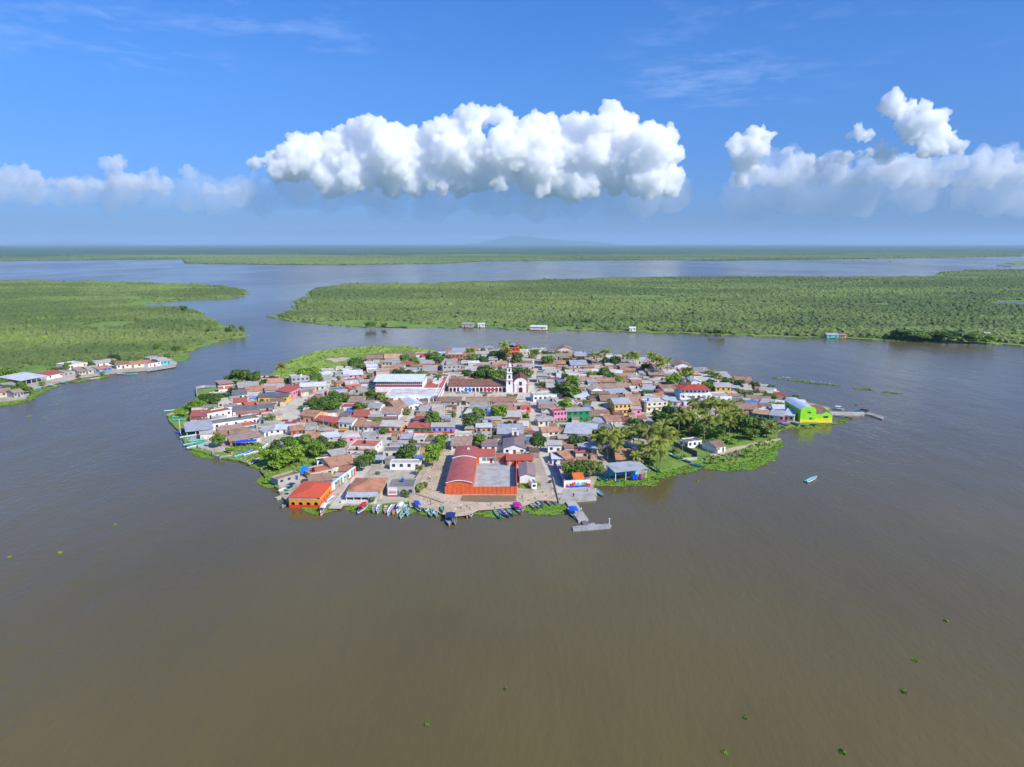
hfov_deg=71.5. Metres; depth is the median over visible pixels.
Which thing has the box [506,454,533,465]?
house
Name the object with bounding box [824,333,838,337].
house
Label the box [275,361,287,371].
palm tree
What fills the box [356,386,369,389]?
house
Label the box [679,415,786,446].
bank grass
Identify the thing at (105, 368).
house
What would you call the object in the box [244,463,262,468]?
water hyacinth
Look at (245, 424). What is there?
house
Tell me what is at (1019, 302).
marsh pool
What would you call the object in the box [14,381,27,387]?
tree
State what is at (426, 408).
house
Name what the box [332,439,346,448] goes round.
tree
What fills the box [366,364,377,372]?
house
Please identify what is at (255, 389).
house
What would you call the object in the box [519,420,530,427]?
house
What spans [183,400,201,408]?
tree
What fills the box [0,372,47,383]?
house
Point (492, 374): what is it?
tree
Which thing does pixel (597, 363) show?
house
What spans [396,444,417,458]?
tree
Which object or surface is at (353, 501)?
dock wall
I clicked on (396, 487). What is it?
house
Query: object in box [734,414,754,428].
tree
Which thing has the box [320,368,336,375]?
house
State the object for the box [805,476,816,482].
boat
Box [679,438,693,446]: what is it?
house
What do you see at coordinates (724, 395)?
house
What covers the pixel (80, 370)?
house
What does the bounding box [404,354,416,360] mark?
house
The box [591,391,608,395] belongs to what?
house
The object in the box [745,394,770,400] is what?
house
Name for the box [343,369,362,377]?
house
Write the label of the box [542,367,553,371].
house
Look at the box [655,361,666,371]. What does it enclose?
palm tree
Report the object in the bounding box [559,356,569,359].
house
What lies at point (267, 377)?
house
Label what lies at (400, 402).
house
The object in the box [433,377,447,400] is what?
side arcade
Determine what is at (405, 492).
bush
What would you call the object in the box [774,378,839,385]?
water hyacinth
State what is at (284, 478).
house
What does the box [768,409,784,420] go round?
house
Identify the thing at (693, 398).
palm tree
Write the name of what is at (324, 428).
shed roofs
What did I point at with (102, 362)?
house
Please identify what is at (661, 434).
palm tree
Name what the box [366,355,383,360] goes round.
house
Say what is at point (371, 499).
bush
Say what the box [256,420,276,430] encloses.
house
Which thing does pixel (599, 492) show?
boat
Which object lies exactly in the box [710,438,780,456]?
sandy path
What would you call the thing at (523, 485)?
bank grass
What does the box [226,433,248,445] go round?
house
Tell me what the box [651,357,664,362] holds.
palm tree
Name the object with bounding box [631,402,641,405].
house
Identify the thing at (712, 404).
palm tree
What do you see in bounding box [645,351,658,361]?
palm tree
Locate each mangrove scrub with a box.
[0,253,1023,264]
[0,279,246,370]
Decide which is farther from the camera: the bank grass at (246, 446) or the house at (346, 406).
the house at (346, 406)
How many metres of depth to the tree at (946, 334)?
649.26 m
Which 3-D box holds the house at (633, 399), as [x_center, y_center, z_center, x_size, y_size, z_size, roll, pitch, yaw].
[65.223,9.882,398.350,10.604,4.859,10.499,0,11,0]
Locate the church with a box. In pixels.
[506,359,527,391]
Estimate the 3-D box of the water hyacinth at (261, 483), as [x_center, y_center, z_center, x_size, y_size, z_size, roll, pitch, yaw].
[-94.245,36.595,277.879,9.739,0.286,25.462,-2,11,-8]
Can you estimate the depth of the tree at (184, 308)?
932.61 m
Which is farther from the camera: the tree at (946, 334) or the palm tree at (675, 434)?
the tree at (946, 334)
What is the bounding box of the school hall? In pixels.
[446,445,477,486]
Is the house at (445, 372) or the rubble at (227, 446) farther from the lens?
the house at (445, 372)
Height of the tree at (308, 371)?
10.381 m
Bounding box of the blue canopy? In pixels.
[235,439,256,445]
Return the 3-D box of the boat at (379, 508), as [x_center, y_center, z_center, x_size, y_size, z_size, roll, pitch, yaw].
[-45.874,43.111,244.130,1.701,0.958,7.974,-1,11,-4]
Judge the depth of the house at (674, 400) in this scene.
393.89 m
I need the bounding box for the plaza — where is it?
[447,392,530,400]
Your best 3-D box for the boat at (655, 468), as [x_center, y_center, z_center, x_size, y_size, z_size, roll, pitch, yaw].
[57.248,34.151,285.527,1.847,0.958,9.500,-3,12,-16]
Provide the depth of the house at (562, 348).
585.37 m
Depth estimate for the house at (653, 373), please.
476.87 m
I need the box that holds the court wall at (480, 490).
[445,459,516,493]
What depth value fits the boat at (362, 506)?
243.79 m
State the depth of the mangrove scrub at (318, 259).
4287.94 m
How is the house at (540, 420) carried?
on the town ground at (385, 471)
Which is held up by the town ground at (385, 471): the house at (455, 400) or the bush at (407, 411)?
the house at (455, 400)
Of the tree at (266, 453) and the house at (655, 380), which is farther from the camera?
the house at (655, 380)
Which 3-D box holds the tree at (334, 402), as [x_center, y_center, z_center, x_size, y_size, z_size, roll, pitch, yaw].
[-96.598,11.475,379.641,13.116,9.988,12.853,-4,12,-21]
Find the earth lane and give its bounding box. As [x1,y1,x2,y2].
[409,446,557,515]
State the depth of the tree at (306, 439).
300.92 m
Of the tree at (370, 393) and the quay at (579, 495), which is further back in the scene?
the tree at (370, 393)
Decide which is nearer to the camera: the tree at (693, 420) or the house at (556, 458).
the house at (556, 458)
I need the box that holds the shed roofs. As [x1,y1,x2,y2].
[190,348,806,483]
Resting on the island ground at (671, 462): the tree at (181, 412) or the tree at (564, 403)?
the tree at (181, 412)
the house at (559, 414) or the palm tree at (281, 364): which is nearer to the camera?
the house at (559, 414)
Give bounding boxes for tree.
[0,368,13,375]
[0,378,8,382]
[3,384,14,387]
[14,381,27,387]
[22,386,33,391]
[62,362,71,367]
[108,354,120,359]
[171,346,179,351]
[177,409,188,415]
[180,305,187,310]
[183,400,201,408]
[197,393,220,403]
[200,400,208,404]
[209,432,224,446]
[217,392,230,397]
[223,375,233,379]
[228,387,238,393]
[229,324,234,330]
[230,369,250,380]
[246,371,261,380]
[258,448,273,460]
[267,413,276,419]
[267,459,286,468]
[269,439,280,448]
[270,445,296,467]
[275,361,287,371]
[280,436,295,446]
[283,444,304,463]
[290,438,307,451]
[295,366,318,374]
[299,434,318,455]
[306,396,319,405]
[308,372,322,380]
[309,439,325,456]
[311,402,328,410]
[316,435,327,442]
[318,394,342,409]
[323,441,334,453]
[327,390,336,396]
[328,391,345,402]
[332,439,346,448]
[347,357,364,367]
[351,402,367,409]
[353,454,369,470]
[356,363,365,369]
[364,322,375,328]
[364,388,375,398]
[364,448,377,464]
[379,427,387,433]
[391,369,400,373]
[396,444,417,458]
[399,354,409,360]
[399,370,415,373]
[409,356,418,363]
[415,464,423,472]
[415,483,424,490]
[416,370,429,375]
[423,411,441,422]
[423,450,439,466]
[424,443,442,452]
[425,351,439,359]
[434,356,442,363]
[434,433,448,442]
[437,441,444,448]
[461,369,471,376]
[462,412,479,425]
[466,348,475,352]
[466,354,476,360]
[472,407,485,418]
[473,432,485,446]
[474,368,488,378]
[477,365,490,369]
[479,356,488,361]
[486,368,503,378]
[489,351,494,356]
[490,404,507,416]
[497,349,509,360]
[498,340,510,348]
[499,370,506,378]
[502,348,511,360]
[511,352,522,362]
[512,367,518,376]
[515,344,526,350]
[517,367,530,377]
[522,413,529,418]
[528,354,536,359]
[529,432,546,447]
[530,349,539,353]
[541,355,554,364]
[552,378,581,396]
[557,397,572,407]
[561,373,568,378]
[562,462,573,478]
[566,375,578,383]
[567,461,584,479]
[569,436,584,446]
[574,459,588,473]
[584,459,596,477]
[586,371,598,374]
[587,434,606,459]
[592,351,602,362]
[592,426,610,443]
[592,460,605,476]
[598,366,610,375]
[599,429,617,460]
[600,348,610,355]
[601,357,608,362]
[601,427,621,455]
[605,372,615,376]
[608,355,620,363]
[609,439,623,451]
[612,426,627,439]
[614,375,622,381]
[615,429,628,447]
[618,431,634,444]
[626,423,641,444]
[627,351,638,355]
[627,428,646,446]
[628,418,638,424]
[629,450,641,460]
[630,354,639,363]
[634,440,649,462]
[635,421,646,428]
[638,390,652,395]
[638,425,658,457]
[641,363,652,369]
[641,445,657,470]
[642,456,655,466]
[644,423,661,453]
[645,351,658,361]
[646,433,669,467]
[650,409,673,421]
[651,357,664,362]
[652,427,671,461]
[652,446,667,469]
[654,419,672,447]
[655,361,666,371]
[658,431,677,460]
[659,425,677,453]
[661,405,683,417]
[664,357,672,371]
[665,374,681,383]
[665,417,687,429]
[670,411,689,438]
[670,431,679,451]
[677,369,687,379]
[681,366,694,373]
[681,412,695,429]
[682,407,698,436]
[685,372,693,377]
[686,396,700,404]
[688,425,704,433]
[689,400,707,425]
[695,407,710,434]
[696,414,714,440]
[699,395,715,424]
[701,381,714,391]
[703,399,719,429]
[706,414,722,437]
[707,429,724,437]
[708,369,715,376]
[714,329,725,335]
[714,399,731,429]
[717,408,733,436]
[722,378,732,381]
[722,398,735,410]
[722,421,737,432]
[723,411,738,432]
[730,405,744,427]
[733,380,745,384]
[734,388,743,392]
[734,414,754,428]
[740,391,753,396]
[743,428,759,439]
[744,415,768,428]
[749,381,760,386]
[758,420,776,436]
[763,393,777,398]
[769,421,780,430]
[889,331,902,338]
[893,329,919,339]
[912,330,936,338]
[930,330,965,341]
[960,331,982,342]
[979,334,998,343]
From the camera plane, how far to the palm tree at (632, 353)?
520.08 m
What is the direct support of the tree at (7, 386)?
on the village ground at (34, 384)
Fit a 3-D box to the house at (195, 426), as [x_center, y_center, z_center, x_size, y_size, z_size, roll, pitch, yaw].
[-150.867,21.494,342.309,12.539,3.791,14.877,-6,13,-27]
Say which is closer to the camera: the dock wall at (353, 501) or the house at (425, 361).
the dock wall at (353, 501)
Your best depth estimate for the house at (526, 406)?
381.66 m
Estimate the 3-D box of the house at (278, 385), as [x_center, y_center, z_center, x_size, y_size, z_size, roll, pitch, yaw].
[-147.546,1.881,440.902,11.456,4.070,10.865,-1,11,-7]
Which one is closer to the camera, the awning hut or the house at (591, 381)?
the awning hut
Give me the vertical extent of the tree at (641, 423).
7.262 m
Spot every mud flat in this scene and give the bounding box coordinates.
[326,357,348,362]
[363,352,414,360]
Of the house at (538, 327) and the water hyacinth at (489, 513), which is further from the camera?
the house at (538, 327)
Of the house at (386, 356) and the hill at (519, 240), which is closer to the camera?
the house at (386, 356)
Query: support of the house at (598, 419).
on the town ground at (385, 471)
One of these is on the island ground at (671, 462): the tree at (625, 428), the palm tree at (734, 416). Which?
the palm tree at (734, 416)
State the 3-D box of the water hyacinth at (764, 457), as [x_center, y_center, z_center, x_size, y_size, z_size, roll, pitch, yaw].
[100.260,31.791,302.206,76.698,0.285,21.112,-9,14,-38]
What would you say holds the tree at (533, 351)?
on the town ground at (385, 471)
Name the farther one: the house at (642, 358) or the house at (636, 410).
the house at (642, 358)
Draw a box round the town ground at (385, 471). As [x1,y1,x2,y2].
[189,352,828,505]
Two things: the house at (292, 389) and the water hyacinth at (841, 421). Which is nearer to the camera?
the water hyacinth at (841, 421)
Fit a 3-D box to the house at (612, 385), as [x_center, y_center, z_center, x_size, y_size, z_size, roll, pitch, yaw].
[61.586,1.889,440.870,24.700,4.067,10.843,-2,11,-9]
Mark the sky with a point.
(122, 121)
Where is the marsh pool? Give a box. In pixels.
[994,301,1023,303]
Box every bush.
[225,447,234,452]
[368,496,375,502]
[401,490,409,496]
[404,408,410,414]
[449,411,455,416]
[673,447,680,452]
[725,438,735,443]
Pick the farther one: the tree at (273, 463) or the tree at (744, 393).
the tree at (744, 393)
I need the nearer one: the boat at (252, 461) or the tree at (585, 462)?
the tree at (585, 462)
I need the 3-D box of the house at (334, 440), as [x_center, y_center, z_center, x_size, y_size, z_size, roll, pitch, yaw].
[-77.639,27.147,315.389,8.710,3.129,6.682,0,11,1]
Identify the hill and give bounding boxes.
[0,242,155,244]
[461,236,621,244]
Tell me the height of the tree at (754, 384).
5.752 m
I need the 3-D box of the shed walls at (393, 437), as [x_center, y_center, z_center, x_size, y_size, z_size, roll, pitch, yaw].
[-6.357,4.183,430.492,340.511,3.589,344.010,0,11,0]
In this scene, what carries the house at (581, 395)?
on the town ground at (385, 471)
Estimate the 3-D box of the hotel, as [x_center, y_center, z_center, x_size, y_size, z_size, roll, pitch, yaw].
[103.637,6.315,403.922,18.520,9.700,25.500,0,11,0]
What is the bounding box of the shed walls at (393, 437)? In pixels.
[197,350,806,489]
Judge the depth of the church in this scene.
432.44 m
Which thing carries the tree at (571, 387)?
on the town ground at (385, 471)
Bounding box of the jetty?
[566,501,587,522]
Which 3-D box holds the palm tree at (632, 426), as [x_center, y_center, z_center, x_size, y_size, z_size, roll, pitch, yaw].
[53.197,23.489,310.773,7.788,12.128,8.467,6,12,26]
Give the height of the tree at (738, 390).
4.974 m
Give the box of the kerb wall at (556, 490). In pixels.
[553,477,558,502]
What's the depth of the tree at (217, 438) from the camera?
315.23 m
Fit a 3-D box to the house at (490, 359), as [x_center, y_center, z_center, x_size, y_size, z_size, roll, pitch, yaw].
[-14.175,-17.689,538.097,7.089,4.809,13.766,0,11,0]
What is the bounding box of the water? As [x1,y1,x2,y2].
[0,256,1023,766]
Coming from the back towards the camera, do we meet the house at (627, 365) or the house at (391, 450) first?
the house at (627, 365)
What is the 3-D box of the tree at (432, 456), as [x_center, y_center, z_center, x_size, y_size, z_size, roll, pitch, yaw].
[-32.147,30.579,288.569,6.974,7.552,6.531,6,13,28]
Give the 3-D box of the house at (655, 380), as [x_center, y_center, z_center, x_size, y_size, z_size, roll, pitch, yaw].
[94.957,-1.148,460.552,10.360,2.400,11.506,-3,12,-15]
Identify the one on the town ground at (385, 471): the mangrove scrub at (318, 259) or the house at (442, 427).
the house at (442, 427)
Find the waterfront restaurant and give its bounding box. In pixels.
[287,481,333,507]
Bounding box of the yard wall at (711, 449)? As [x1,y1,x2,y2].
[705,445,717,453]
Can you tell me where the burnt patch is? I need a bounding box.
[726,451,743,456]
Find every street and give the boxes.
[278,407,454,436]
[328,411,418,508]
[443,404,465,494]
[528,355,570,492]
[535,414,652,428]
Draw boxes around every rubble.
[185,438,267,463]
[421,492,556,511]
[426,446,450,490]
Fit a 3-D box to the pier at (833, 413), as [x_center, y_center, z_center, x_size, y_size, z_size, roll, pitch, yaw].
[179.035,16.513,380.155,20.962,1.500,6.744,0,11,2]
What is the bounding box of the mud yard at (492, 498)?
[460,495,516,501]
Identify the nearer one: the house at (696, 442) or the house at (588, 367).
the house at (696, 442)
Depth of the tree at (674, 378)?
442.32 m
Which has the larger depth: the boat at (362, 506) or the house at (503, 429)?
the house at (503, 429)
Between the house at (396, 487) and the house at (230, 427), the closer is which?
the house at (396, 487)
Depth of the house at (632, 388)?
430.53 m
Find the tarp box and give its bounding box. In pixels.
[300,466,308,475]
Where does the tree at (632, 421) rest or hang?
on the town ground at (385, 471)
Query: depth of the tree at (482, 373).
454.99 m
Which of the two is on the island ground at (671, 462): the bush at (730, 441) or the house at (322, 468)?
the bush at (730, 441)
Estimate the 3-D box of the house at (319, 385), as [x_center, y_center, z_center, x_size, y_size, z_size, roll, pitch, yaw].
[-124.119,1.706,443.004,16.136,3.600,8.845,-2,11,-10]
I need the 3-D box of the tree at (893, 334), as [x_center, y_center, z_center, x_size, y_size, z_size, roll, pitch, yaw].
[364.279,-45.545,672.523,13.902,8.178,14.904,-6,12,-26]
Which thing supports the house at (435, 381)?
on the town ground at (385, 471)
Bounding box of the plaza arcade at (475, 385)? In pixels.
[448,379,505,391]
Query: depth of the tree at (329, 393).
406.72 m
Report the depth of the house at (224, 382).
450.41 m
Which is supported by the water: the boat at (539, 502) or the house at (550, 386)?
the boat at (539, 502)
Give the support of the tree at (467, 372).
on the town ground at (385, 471)
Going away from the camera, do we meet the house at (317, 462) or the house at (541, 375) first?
the house at (317, 462)
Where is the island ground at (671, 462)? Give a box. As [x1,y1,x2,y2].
[167,346,832,516]
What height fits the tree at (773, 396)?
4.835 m
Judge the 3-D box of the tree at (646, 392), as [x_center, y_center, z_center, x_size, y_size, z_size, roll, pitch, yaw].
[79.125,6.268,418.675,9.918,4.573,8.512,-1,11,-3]
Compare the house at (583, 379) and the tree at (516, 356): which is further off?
the tree at (516, 356)
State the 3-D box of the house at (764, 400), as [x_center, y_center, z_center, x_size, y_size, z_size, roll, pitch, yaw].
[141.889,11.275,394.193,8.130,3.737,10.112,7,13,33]
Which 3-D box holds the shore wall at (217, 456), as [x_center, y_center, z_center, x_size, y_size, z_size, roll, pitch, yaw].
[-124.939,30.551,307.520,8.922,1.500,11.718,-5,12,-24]
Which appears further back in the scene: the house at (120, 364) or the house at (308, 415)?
the house at (120, 364)
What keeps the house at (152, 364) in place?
on the village ground at (34, 384)
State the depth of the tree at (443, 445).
308.56 m
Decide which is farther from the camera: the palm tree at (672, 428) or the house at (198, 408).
the house at (198, 408)
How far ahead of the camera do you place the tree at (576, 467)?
271.29 m
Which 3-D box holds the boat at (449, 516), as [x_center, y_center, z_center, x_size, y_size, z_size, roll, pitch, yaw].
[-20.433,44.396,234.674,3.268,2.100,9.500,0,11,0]
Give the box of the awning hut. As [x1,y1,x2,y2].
[572,472,584,478]
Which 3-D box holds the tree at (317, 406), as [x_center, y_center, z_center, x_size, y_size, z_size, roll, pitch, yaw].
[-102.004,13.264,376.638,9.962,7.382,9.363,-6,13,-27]
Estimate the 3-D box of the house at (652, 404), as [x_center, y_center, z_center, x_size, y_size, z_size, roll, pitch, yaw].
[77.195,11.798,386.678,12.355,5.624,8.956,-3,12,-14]
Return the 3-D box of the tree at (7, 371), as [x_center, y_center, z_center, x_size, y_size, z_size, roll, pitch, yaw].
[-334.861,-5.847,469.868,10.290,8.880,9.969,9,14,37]
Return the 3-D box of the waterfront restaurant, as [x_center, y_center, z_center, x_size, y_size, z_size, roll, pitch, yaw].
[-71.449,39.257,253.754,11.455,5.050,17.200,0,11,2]
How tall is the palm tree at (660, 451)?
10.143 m
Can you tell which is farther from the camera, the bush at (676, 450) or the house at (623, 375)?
the house at (623, 375)
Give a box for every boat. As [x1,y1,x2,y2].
[179,434,196,438]
[188,438,204,441]
[243,450,257,456]
[248,457,258,464]
[280,501,288,508]
[284,482,295,490]
[319,502,327,515]
[327,495,335,502]
[357,502,367,513]
[376,504,381,513]
[383,504,387,512]
[387,504,395,515]
[396,501,403,512]
[399,508,406,518]
[413,500,420,511]
[445,512,455,525]
[493,507,500,518]
[500,506,508,517]
[505,508,513,516]
[513,502,522,513]
[534,497,542,507]
[567,506,578,518]
[595,488,602,496]
[650,465,659,472]
[777,419,789,425]
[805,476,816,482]
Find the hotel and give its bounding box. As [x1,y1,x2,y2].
[674,384,711,405]
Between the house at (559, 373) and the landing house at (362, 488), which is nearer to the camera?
the landing house at (362, 488)
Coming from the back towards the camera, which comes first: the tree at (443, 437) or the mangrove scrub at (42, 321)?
the mangrove scrub at (42, 321)
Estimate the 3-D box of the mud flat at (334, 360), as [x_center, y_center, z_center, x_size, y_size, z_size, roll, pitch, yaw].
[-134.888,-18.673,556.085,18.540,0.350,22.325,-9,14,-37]
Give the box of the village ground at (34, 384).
[0,358,176,401]
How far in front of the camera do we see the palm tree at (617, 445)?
293.76 m
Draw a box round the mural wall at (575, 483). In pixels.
[564,480,589,487]
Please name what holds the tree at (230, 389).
on the town ground at (385, 471)
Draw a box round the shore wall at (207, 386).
[196,385,217,395]
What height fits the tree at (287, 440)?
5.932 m
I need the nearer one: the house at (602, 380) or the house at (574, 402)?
the house at (574, 402)
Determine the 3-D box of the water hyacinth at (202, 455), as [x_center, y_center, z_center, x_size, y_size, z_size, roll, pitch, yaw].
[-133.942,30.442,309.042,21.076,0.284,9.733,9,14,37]
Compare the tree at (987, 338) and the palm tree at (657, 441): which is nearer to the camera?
the palm tree at (657, 441)
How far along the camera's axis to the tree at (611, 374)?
460.68 m
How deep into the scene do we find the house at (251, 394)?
407.57 m
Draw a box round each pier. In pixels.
[829,411,863,415]
[864,412,883,419]
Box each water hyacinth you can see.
[0,400,26,405]
[27,384,60,400]
[75,375,110,382]
[190,450,213,458]
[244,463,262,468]
[257,475,274,487]
[300,506,336,514]
[344,503,441,516]
[473,508,518,517]
[524,502,567,514]
[595,465,684,486]
[682,440,783,473]
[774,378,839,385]
[794,418,848,428]
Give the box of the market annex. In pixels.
[385,388,440,402]
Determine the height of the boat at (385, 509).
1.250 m
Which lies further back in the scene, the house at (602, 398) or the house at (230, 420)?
the house at (602, 398)
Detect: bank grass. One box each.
[169,399,200,418]
[229,442,269,462]
[260,456,315,482]
[275,346,436,377]
[517,480,540,489]
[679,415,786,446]
[700,437,775,462]
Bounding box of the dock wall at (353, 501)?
[341,499,375,502]
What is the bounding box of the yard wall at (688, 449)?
[674,441,697,458]
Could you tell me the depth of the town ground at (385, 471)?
289.66 m
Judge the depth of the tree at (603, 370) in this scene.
475.18 m
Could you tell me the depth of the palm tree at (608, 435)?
294.43 m
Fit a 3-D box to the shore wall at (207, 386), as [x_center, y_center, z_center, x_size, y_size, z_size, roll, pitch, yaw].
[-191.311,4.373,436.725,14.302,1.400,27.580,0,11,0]
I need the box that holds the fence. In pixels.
[683,457,696,460]
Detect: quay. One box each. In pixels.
[147,363,176,371]
[559,488,595,503]
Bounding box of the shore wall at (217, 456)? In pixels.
[212,450,233,458]
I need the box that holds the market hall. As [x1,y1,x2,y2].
[373,374,426,391]
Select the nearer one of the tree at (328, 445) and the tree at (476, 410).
the tree at (328, 445)
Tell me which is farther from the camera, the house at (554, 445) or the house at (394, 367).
the house at (394, 367)
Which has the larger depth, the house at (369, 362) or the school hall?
the house at (369, 362)
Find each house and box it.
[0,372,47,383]
[0,382,15,387]
[0,387,10,396]
[6,388,23,397]
[36,370,63,379]
[42,369,75,376]
[55,361,86,369]
[71,366,88,374]
[81,365,96,373]
[91,364,111,372]
[93,359,110,365]
[114,361,129,368]
[129,360,149,367]
[144,355,163,360]
[144,361,160,366]
[151,357,170,364]
[183,420,213,433]
[189,409,210,420]
[191,407,203,411]
[200,407,231,418]
[208,413,258,429]
[214,398,232,406]
[214,423,243,431]
[215,379,233,385]
[218,385,234,391]
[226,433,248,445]
[229,428,250,434]
[231,389,246,397]
[232,404,274,414]
[233,397,246,404]
[236,381,258,388]
[236,421,256,427]
[241,401,257,404]
[244,385,263,392]
[245,431,262,442]
[246,392,260,400]
[255,400,272,404]
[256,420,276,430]
[257,393,291,402]
[257,426,274,436]
[259,408,273,416]
[261,375,279,378]
[263,383,284,391]
[264,386,275,391]
[266,377,283,382]
[271,471,299,484]
[274,423,296,433]
[275,384,300,398]
[288,425,303,435]
[289,374,308,384]
[299,382,325,389]
[299,409,327,422]
[304,464,333,476]
[305,432,320,439]
[307,472,332,480]
[314,415,340,425]
[315,456,328,464]
[318,374,330,381]
[318,453,354,471]
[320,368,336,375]
[321,371,330,376]
[321,431,339,438]
[326,448,347,456]
[327,389,347,394]
[328,417,339,427]
[328,439,348,449]
[334,380,343,386]
[336,366,352,369]
[338,417,357,429]
[339,403,354,410]
[341,432,362,441]
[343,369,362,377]
[344,379,360,390]
[346,478,387,499]
[347,396,365,402]
[347,447,375,453]
[348,390,367,394]
[349,439,381,450]
[352,409,372,417]
[353,418,372,430]
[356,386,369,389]
[360,431,380,439]
[362,421,375,431]
[363,361,375,364]
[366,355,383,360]
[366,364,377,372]
[368,403,385,410]
[370,455,385,464]
[371,421,380,430]
[376,368,389,375]
[379,420,407,432]
[382,360,393,367]
[382,406,403,418]
[383,366,399,373]
[383,445,420,458]
[384,353,401,358]
[384,358,400,363]
[384,399,407,411]
[387,478,416,496]
[390,459,421,469]
[392,364,405,367]
[399,361,414,366]
[401,396,422,409]
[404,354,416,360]
[405,367,422,370]
[407,422,430,432]
[411,364,421,366]
[413,433,426,442]
[416,413,426,415]
[418,405,432,412]
[419,359,434,363]
[422,365,437,370]
[424,381,437,387]
[427,371,436,376]
[430,422,454,432]
[432,378,442,384]
[432,405,444,410]
[439,396,462,405]
[440,363,460,370]
[442,370,457,375]
[443,358,457,362]
[448,352,463,360]
[448,372,457,376]
[450,436,472,449]
[452,348,464,352]
[455,431,473,436]
[461,322,473,326]
[465,366,478,372]
[465,396,490,405]
[466,360,479,365]
[469,402,489,410]
[475,351,489,354]
[475,423,492,430]
[481,439,497,450]
[488,357,497,364]
[490,396,515,405]
[491,416,501,422]
[492,362,506,366]
[493,407,516,417]
[495,402,512,406]
[495,453,509,460]
[497,424,523,434]
[503,432,526,453]
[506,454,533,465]
[507,410,521,423]
[509,343,519,356]
[512,428,518,434]
[513,363,534,369]
[513,402,519,409]
[518,461,535,482]
[519,349,529,355]
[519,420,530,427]
[520,402,530,412]
[528,479,536,488]
[530,325,547,329]
[530,391,556,401]
[532,348,546,353]
[535,415,555,425]
[536,372,546,382]
[536,399,556,409]
[538,426,559,436]
[539,379,554,386]
[540,404,555,410]
[541,354,556,363]
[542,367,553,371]
[543,364,555,368]
[545,369,559,376]
[545,382,555,390]
[547,440,562,452]
[549,407,566,422]
[549,450,573,460]
[550,451,563,463]
[552,360,565,367]
[555,353,571,359]
[556,345,572,352]
[556,367,582,369]
[556,371,563,380]
[556,399,577,405]
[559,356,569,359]
[563,422,597,437]
[564,369,579,376]
[564,407,590,421]
[569,360,587,367]
[571,392,589,399]
[574,353,587,357]
[574,448,588,458]
[577,442,599,454]
[578,377,592,384]
[582,365,594,368]
[585,385,602,395]
[587,379,596,385]
[588,375,603,378]
[590,401,608,409]
[590,410,600,420]
[591,369,622,375]
[591,383,631,389]
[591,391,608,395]
[591,417,606,422]
[591,422,612,428]
[592,362,601,365]
[594,377,615,383]
[598,395,618,401]
[599,415,621,424]
[603,388,627,394]
[605,460,648,480]
[606,397,631,414]
[612,448,635,461]
[614,373,626,377]
[615,355,632,361]
[618,363,636,372]
[619,397,638,401]
[619,441,636,447]
[620,368,635,372]
[624,361,643,364]
[624,394,640,400]
[626,373,641,379]
[628,386,641,391]
[630,380,641,386]
[630,406,641,415]
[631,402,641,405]
[636,357,650,361]
[640,398,667,412]
[642,385,656,392]
[644,368,655,372]
[647,370,664,378]
[647,378,665,384]
[652,363,666,368]
[653,393,663,396]
[656,384,677,389]
[662,369,678,373]
[662,397,677,406]
[671,360,691,367]
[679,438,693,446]
[681,437,701,447]
[686,375,701,384]
[687,376,718,382]
[693,367,710,372]
[702,440,726,451]
[709,392,731,399]
[710,382,731,393]
[712,371,731,378]
[730,383,742,389]
[732,376,751,382]
[734,402,758,413]
[741,383,750,387]
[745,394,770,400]
[752,409,769,418]
[758,386,776,390]
[759,398,774,403]
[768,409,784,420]
[770,404,786,410]
[783,408,796,421]
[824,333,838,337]
[839,334,847,337]
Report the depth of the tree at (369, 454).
289.84 m
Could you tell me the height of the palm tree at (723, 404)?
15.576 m
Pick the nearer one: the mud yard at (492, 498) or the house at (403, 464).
the mud yard at (492, 498)
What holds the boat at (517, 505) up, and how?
on the water
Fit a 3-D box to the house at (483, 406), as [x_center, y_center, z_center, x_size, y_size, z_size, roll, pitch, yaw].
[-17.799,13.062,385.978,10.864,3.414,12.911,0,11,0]
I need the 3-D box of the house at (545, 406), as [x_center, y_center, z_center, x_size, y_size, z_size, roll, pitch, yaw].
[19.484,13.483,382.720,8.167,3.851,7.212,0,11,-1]
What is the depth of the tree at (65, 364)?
510.47 m
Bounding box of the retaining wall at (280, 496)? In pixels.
[274,490,291,499]
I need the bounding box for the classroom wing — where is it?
[477,449,499,463]
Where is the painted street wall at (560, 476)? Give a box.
[553,459,563,486]
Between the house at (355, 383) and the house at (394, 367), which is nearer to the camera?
the house at (355, 383)
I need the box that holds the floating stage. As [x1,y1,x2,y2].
[572,523,610,531]
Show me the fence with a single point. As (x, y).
(691, 458)
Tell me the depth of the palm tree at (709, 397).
350.85 m
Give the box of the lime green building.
[784,397,832,422]
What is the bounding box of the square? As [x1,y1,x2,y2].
[282,398,304,423]
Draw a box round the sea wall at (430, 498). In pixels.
[415,493,443,503]
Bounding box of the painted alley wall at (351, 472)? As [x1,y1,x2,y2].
[331,466,355,491]
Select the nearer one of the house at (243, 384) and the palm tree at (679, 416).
the palm tree at (679, 416)
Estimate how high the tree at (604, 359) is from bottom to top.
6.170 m
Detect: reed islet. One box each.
[997,265,1018,266]
[1008,262,1023,263]
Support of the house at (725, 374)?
on the town ground at (385, 471)
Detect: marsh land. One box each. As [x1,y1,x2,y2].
[0,288,249,403]
[266,273,1023,345]
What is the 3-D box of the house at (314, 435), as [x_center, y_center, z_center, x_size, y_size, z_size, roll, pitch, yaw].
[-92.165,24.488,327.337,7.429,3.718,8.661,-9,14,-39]
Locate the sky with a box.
[0,0,1023,243]
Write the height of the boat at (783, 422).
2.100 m
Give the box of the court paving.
[474,461,515,486]

